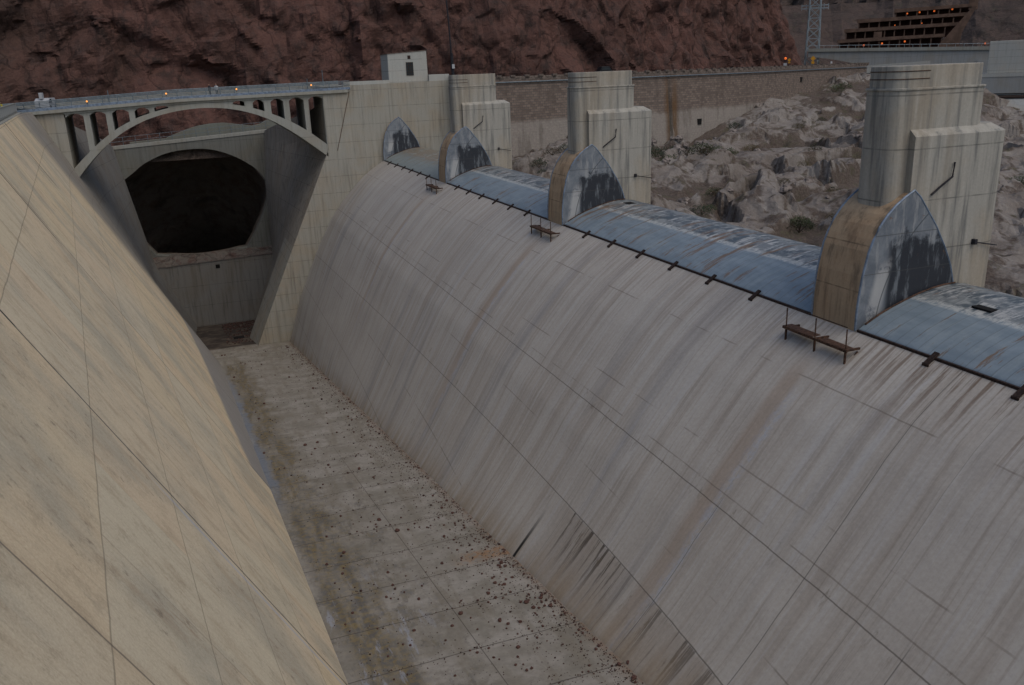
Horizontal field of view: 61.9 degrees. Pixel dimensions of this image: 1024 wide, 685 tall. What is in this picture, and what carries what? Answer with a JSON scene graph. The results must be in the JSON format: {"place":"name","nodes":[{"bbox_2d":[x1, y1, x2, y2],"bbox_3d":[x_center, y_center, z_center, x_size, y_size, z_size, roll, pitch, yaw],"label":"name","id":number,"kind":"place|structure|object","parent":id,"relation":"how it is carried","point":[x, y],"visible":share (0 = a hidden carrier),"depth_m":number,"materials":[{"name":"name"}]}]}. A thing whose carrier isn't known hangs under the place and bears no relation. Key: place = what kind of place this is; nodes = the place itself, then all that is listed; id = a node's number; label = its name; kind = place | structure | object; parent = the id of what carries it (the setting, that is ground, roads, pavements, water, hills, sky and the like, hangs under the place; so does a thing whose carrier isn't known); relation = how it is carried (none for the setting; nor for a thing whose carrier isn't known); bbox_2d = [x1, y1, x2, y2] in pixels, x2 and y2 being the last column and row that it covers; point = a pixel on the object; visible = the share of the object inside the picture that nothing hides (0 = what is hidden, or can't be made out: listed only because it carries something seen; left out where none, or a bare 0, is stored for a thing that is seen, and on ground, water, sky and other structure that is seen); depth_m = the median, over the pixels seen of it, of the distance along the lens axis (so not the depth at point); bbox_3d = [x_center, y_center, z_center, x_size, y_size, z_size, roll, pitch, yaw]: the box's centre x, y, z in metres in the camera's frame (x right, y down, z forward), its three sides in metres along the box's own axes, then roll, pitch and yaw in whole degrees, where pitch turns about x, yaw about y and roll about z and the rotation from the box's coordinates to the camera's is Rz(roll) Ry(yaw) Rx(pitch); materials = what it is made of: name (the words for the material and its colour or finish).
{"place":"outdoors","nodes":[
{"label":"outdoors","id":0,"kind":"place"},
{"bbox_2d":[148,149,233,161],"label":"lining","id":1,"kind":"object","parent":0,"point":[188,154],"visible":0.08,"depth_m":155.38,"materials":[{"name":"grey concrete"}]},
{"bbox_2d":[130,120,276,143],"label":"retaining wall","id":2,"kind":"structure","parent":1,"relation":"on","point":[226,127],"depth_m":159.68,"materials":[{"name":"grey concrete"}]},
{"bbox_2d":[0,0,801,145],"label":"cliff","id":3,"kind":"structure","parent":0,"point":[60,49],"depth_m":176.10,"materials":[{"name":"brown stone"}]},
{"bbox_2d":[196,320,645,684],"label":"channel floor","id":4,"kind":"structure","parent":0,"point":[315,503],"depth_m":48.57,"materials":[{"name":"concrete"}]},
{"bbox_2d":[34,115,196,332],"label":"transition wall","id":5,"kind":"structure","parent":4,"relation":"on","point":[102,178],"depth_m":137.83,"materials":[{"name":"concrete"}]},
{"bbox_2d":[0,112,347,684],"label":"lining wall","id":6,"kind":"structure","parent":4,"relation":"on","point":[145,538],"depth_m":29.58,"materials":[{"name":"concrete"}]},
{"bbox_2d":[0,103,16,120],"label":"balustrade","id":7,"kind":"object","parent":6,"relation":"on","point":[8,110],"visible":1,"depth_m":93.17,"materials":[{"name":"concrete"}]},
{"bbox_2d":[153,245,272,326],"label":"tunnel sill","id":8,"kind":"structure","parent":4,"relation":"on","point":[217,287],"depth_m":159.74,"materials":[{"name":"concrete"}]},
{"bbox_2d":[112,129,271,257],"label":"tunnel headwall","id":9,"kind":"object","parent":8,"relation":"on","point":[190,206],"visible":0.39,"depth_m":168.87,"materials":[{"name":"concrete"}]},
{"bbox_2d":[110,121,268,144],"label":"handrail","id":10,"kind":"object","parent":9,"relation":"on","point":[192,133],"visible":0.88,"depth_m":153.86,"materials":[{"name":"grey metal"}]},
{"bbox_2d":[222,320,254,343],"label":"rubble","id":11,"kind":"object","parent":4,"relation":"on","point":[228,325],"visible":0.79,"depth_m":153.53,"materials":[{"name":"brown stone"}]},
{"bbox_2d":[259,102,327,341],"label":"transition wall","id":12,"kind":"structure","parent":4,"relation":"on","point":[293,165],"depth_m":141.58,"materials":[{"name":"concrete"}]},
{"bbox_2d":[250,73,495,345],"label":"abutment","id":13,"kind":"object","parent":4,"relation":"on","point":[360,116],"visible":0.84,"depth_m":129.24,"materials":[{"name":"concrete"}]},
{"bbox_2d":[383,117,419,160],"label":"end plate","id":14,"kind":"object","parent":13,"relation":"attached to","point":[399,135],"visible":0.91,"depth_m":129.44,"materials":[{"name":"grey metal"}]},
{"bbox_2d":[380,50,427,82],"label":"gatehouse","id":15,"kind":"object","parent":13,"relation":"on","point":[402,67],"visible":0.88,"depth_m":128.53,"materials":[{"name":"concrete"}]},
{"bbox_2d":[406,62,413,75],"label":"window","id":16,"kind":"structure","parent":15,"relation":"in","point":[409,65],"depth_m":128.59,"materials":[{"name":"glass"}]},
{"bbox_2d":[223,346,642,684],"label":"gravel debris","id":17,"kind":"object","parent":4,"relation":"on","point":[541,594],"visible":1,"depth_m":47.97,"materials":[{"name":"gravel"}]},
{"bbox_2d":[290,161,1023,684],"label":"overflow weir","id":18,"kind":"object","parent":4,"relation":"on","point":[652,471],"visible":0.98,"depth_m":41.33,"materials":[{"name":"concrete"}]},
{"bbox_2d":[384,147,438,180],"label":"drum gate","id":19,"kind":"structure","parent":18,"relation":"attached to","point":[421,161],"depth_m":119.14,"materials":[{"name":"metal"}]},
{"bbox_2d":[426,176,442,193],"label":"inspection platform","id":20,"kind":"structure","parent":18,"relation":"on","point":[433,186],"depth_m":100.06,"materials":[{"name":"metal"}]},
{"bbox_2d":[438,73,511,182],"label":"weir pier","id":21,"kind":"structure","parent":18,"relation":"on","point":[478,134],"depth_m":99.63,"materials":[{"name":"concrete"}]},
{"bbox_2d":[447,165,549,219],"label":"drum gate","id":22,"kind":"structure","parent":18,"relation":"attached to","point":[522,191],"depth_m":87.27,"materials":[{"name":"metal"}]},
{"bbox_2d":[530,213,559,241],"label":"inspection platform","id":23,"kind":"structure","parent":18,"relation":"on","point":[544,230],"depth_m":70.16,"materials":[{"name":"metal"}]},
{"bbox_2d":[547,70,651,225],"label":"weir pier","id":24,"kind":"structure","parent":18,"relation":"on","point":[605,156],"depth_m":69.62,"materials":[{"name":"concrete"}]},
{"bbox_2d":[563,199,820,314],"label":"drum gate","id":25,"kind":"structure","parent":18,"relation":"attached to","point":[776,269],"depth_m":54.13,"materials":[{"name":"metal"}]},
{"bbox_2d":[782,306,859,363],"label":"inspection platform","id":26,"kind":"structure","parent":18,"relation":"on","point":[824,340],"depth_m":40.10,"materials":[{"name":"metal"}]},
{"bbox_2d":[811,62,1004,331],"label":"weir pier","id":27,"kind":"structure","parent":18,"relation":"on","point":[914,214],"depth_m":39.50,"materials":[{"name":"concrete"}]},
{"bbox_2d":[857,282,1023,400],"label":"drum gate","id":28,"kind":"structure","parent":18,"relation":"attached to","point":[974,330],"depth_m":36.86,"materials":[{"name":"metal"}]},
{"bbox_2d":[727,147,738,154],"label":"desert shrub","id":29,"kind":"object","parent":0,"point":[732,151],"visible":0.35,"depth_m":147.80,"materials":[{"name":"green plant"}]},
{"bbox_2d":[512,71,1023,297],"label":"terrain","id":30,"kind":"structure","parent":0,"point":[756,200],"depth_m":130.32,"materials":[{"name":"grey stone"}]},
{"bbox_2d":[530,158,547,167],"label":"desert shrub","id":31,"kind":"object","parent":30,"relation":"on","point":[541,163],"visible":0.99,"depth_m":129.21,"materials":[{"name":"green plant"}]},
{"bbox_2d":[544,146,562,154],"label":"desert shrub","id":32,"kind":"object","parent":30,"relation":"on","point":[552,151],"visible":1,"depth_m":133.96,"materials":[{"name":"green plant"}]},
{"bbox_2d":[651,137,656,145],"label":"boulder","id":33,"kind":"object","parent":30,"relation":"on","point":[653,141],"visible":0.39,"depth_m":155.59,"materials":[{"name":"grey stone"}]},
{"bbox_2d":[651,148,659,158],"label":"desert shrub","id":34,"kind":"object","parent":30,"relation":"on","point":[652,150],"visible":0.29,"depth_m":130.76,"materials":[{"name":"green plant"}]},
{"bbox_2d":[652,146,667,156],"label":"desert shrub","id":35,"kind":"object","parent":30,"relation":"on","point":[658,151],"visible":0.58,"depth_m":133.40,"materials":[{"name":"green plant"}]},
{"bbox_2d":[661,157,670,163],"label":"boulder","id":36,"kind":"object","parent":30,"relation":"on","point":[667,160],"visible":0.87,"depth_m":131.06,"materials":[{"name":"grey stone"}]},
{"bbox_2d":[658,154,677,160],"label":"desert shrub","id":37,"kind":"object","parent":30,"relation":"on","point":[660,158],"visible":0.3,"depth_m":136.24,"materials":[{"name":"green plant"}]},
{"bbox_2d":[674,135,682,141],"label":"boulder","id":38,"kind":"object","parent":30,"relation":"on","point":[678,138],"visible":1,"depth_m":173.72,"materials":[{"name":"grey stone"}]},
{"bbox_2d":[673,144,684,151],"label":"boulder","id":39,"kind":"object","parent":30,"relation":"on","point":[679,147],"visible":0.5,"depth_m":150.80,"materials":[{"name":"grey stone"}]},
{"bbox_2d":[495,62,869,156],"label":"masonry wall","id":40,"kind":"structure","parent":30,"relation":"on","point":[690,105],"depth_m":182.20,"materials":[{"name":"stone"}]},
{"bbox_2d":[677,197,689,202],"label":"boulder","id":41,"kind":"object","parent":30,"relation":"on","point":[684,199],"visible":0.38,"depth_m":115.72,"materials":[{"name":"grey stone"}]},
{"bbox_2d":[676,145,696,155],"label":"desert shrub","id":42,"kind":"object","parent":30,"relation":"on","point":[686,149],"visible":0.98,"depth_m":137.94,"materials":[{"name":"green plant"}]},
{"bbox_2d":[687,142,714,153],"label":"desert shrub","id":43,"kind":"object","parent":30,"relation":"on","point":[698,148],"visible":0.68,"depth_m":140.73,"materials":[{"name":"green plant"}]},
{"bbox_2d":[690,202,714,214],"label":"desert shrub","id":44,"kind":"object","parent":30,"relation":"on","point":[701,212],"visible":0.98,"depth_m":105.83,"materials":[{"name":"green plant"}]},
{"bbox_2d":[699,146,717,155],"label":"desert shrub","id":45,"kind":"object","parent":30,"relation":"on","point":[707,149],"visible":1,"depth_m":138.20,"materials":[{"name":"green plant"}]},
{"bbox_2d":[705,187,720,196],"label":"desert shrub","id":46,"kind":"object","parent":30,"relation":"on","point":[708,191],"visible":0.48,"depth_m":123.40,"materials":[{"name":"green plant"}]},
{"bbox_2d":[726,120,742,128],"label":"desert shrub","id":47,"kind":"object","parent":30,"relation":"on","point":[733,125],"visible":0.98,"depth_m":181.08,"materials":[{"name":"green plant"}]},
{"bbox_2d":[743,143,760,151],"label":"desert shrub","id":48,"kind":"object","parent":30,"relation":"on","point":[754,146],"visible":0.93,"depth_m":147.96,"materials":[{"name":"green plant"}]},
{"bbox_2d":[779,184,792,192],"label":"boulder","id":49,"kind":"object","parent":30,"relation":"on","point":[785,188],"visible":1,"depth_m":106.98,"materials":[{"name":"grey stone"}]},
{"bbox_2d":[790,215,811,226],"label":"desert shrub","id":50,"kind":"object","parent":30,"relation":"on","point":[794,219],"visible":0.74,"depth_m":99.67,"materials":[{"name":"green plant"}]},
{"bbox_2d":[789,218,814,232],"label":"desert shrub","id":51,"kind":"object","parent":30,"relation":"on","point":[799,228],"visible":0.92,"depth_m":97.93,"materials":[{"name":"green plant"}]},
{"bbox_2d":[794,216,816,226],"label":"desert shrub","id":52,"kind":"object","parent":30,"relation":"on","point":[810,220],"visible":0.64,"depth_m":100.80,"materials":[{"name":"green plant"}]},
{"bbox_2d":[803,178,812,182],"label":"boulder","id":53,"kind":"object","parent":30,"relation":"on","point":[807,180],"visible":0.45,"depth_m":119.72,"materials":[{"name":"grey stone"}]},
{"bbox_2d":[805,144,821,150],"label":"desert shrub","id":54,"kind":"object","parent":30,"relation":"on","point":[814,146],"visible":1,"depth_m":141.73,"materials":[{"name":"green plant"}]},
{"bbox_2d":[828,84,843,91],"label":"desert shrub","id":55,"kind":"object","parent":30,"relation":"on","point":[840,87],"visible":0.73,"depth_m":232.53,"materials":[{"name":"green plant"}]},
{"bbox_2d":[835,81,852,87],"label":"desert shrub","id":56,"kind":"object","parent":30,"relation":"on","point":[841,85],"visible":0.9,"depth_m":234.19,"materials":[{"name":"green plant"}]},
{"bbox_2d":[866,61,929,73],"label":"end wall","id":57,"kind":"structure","parent":30,"relation":"on","point":[897,64],"depth_m":251.65,"materials":[{"name":"concrete"}]},
{"bbox_2d":[1009,175,1023,183],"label":"desert shrub","id":58,"kind":"object","parent":30,"relation":"on","point":[1018,178],"visible":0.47,"depth_m":114.37,"materials":[{"name":"green plant"}]},
{"bbox_2d":[799,160,810,166],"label":"desert shrub","id":59,"kind":"object","parent":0,"point":[806,164],"visible":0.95,"depth_m":129.80,"materials":[{"name":"green plant"}]},
{"bbox_2d":[780,0,891,5],"bbox_3d":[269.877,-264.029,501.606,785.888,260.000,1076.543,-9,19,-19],"label":"hillside","id":60,"kind":"structure","parent":0,"point":[793,2],"depth_m":610.68,"materials":[{"name":"brown stone"}]},
{"bbox_2d":[782,0,1023,64],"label":"hillside","id":61,"kind":"structure","parent":0,"point":[995,20],"depth_m":539.05,"materials":[{"name":"brown stone"}]},
{"bbox_2d":[837,0,978,47],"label":"parking garage","id":62,"kind":"structure","parent":61,"relation":"on","point":[933,29],"depth_m":454.32,"materials":[{"name":"beige concrete"}]},
{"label":"road","id":63,"kind":"structure","parent":0,"visible":0},
{"bbox_2d":[445,0,454,74],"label":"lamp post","id":64,"kind":"object","parent":63,"relation":"on","point":[452,64],"visible":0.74,"depth_m":168.25,"materials":[{"name":"metal"}]},
{"bbox_2d":[595,66,611,71],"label":"parked car","id":65,"kind":"object","parent":63,"relation":"on","point":[603,68],"visible":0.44,"depth_m":175.66,"materials":[{"name":"black paint"}]},
{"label":"far bank","id":66,"kind":"structure","parent":0,"visible":0},
{"bbox_2d":[801,0,828,64],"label":"pylon","id":67,"kind":"object","parent":66,"relation":"on","point":[809,28],"visible":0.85,"depth_m":303.79,"materials":[{"name":"metal"}]},
{"bbox_2d":[808,43,989,72],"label":"concrete bridge","id":68,"kind":"structure","parent":66,"relation":"on","point":[932,55],"depth_m":284.63,"materials":[{"name":"concrete"}]},
{"label":"lake bed","id":69,"kind":"structure","parent":0,"visible":0},
{"bbox_2d":[981,40,1023,110],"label":"dam wall","id":70,"kind":"structure","parent":69,"relation":"on","point":[1003,76],"depth_m":215.73,"materials":[{"name":"concrete"}]},
{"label":"plateau","id":71,"kind":"structure","parent":0,"visible":0},
{"bbox_2d":[17,106,79,168],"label":"abutment","id":72,"kind":"object","parent":71,"relation":"on","point":[59,128],"visible":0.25,"depth_m":114.42,"materials":[{"name":"concrete"}]},
{"bbox_2d":[2,80,349,176],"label":"arch bridge","id":73,"kind":"structure","parent":72,"relation":"on","point":[282,95],"depth_m":120.08,"materials":[{"name":"concrete"}]},
{"bbox_2d":[34,93,55,108],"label":"parked van","id":74,"kind":"object","parent":73,"relation":"on","point":[41,97],"visible":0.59,"depth_m":117.16,"materials":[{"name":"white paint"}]}
]}

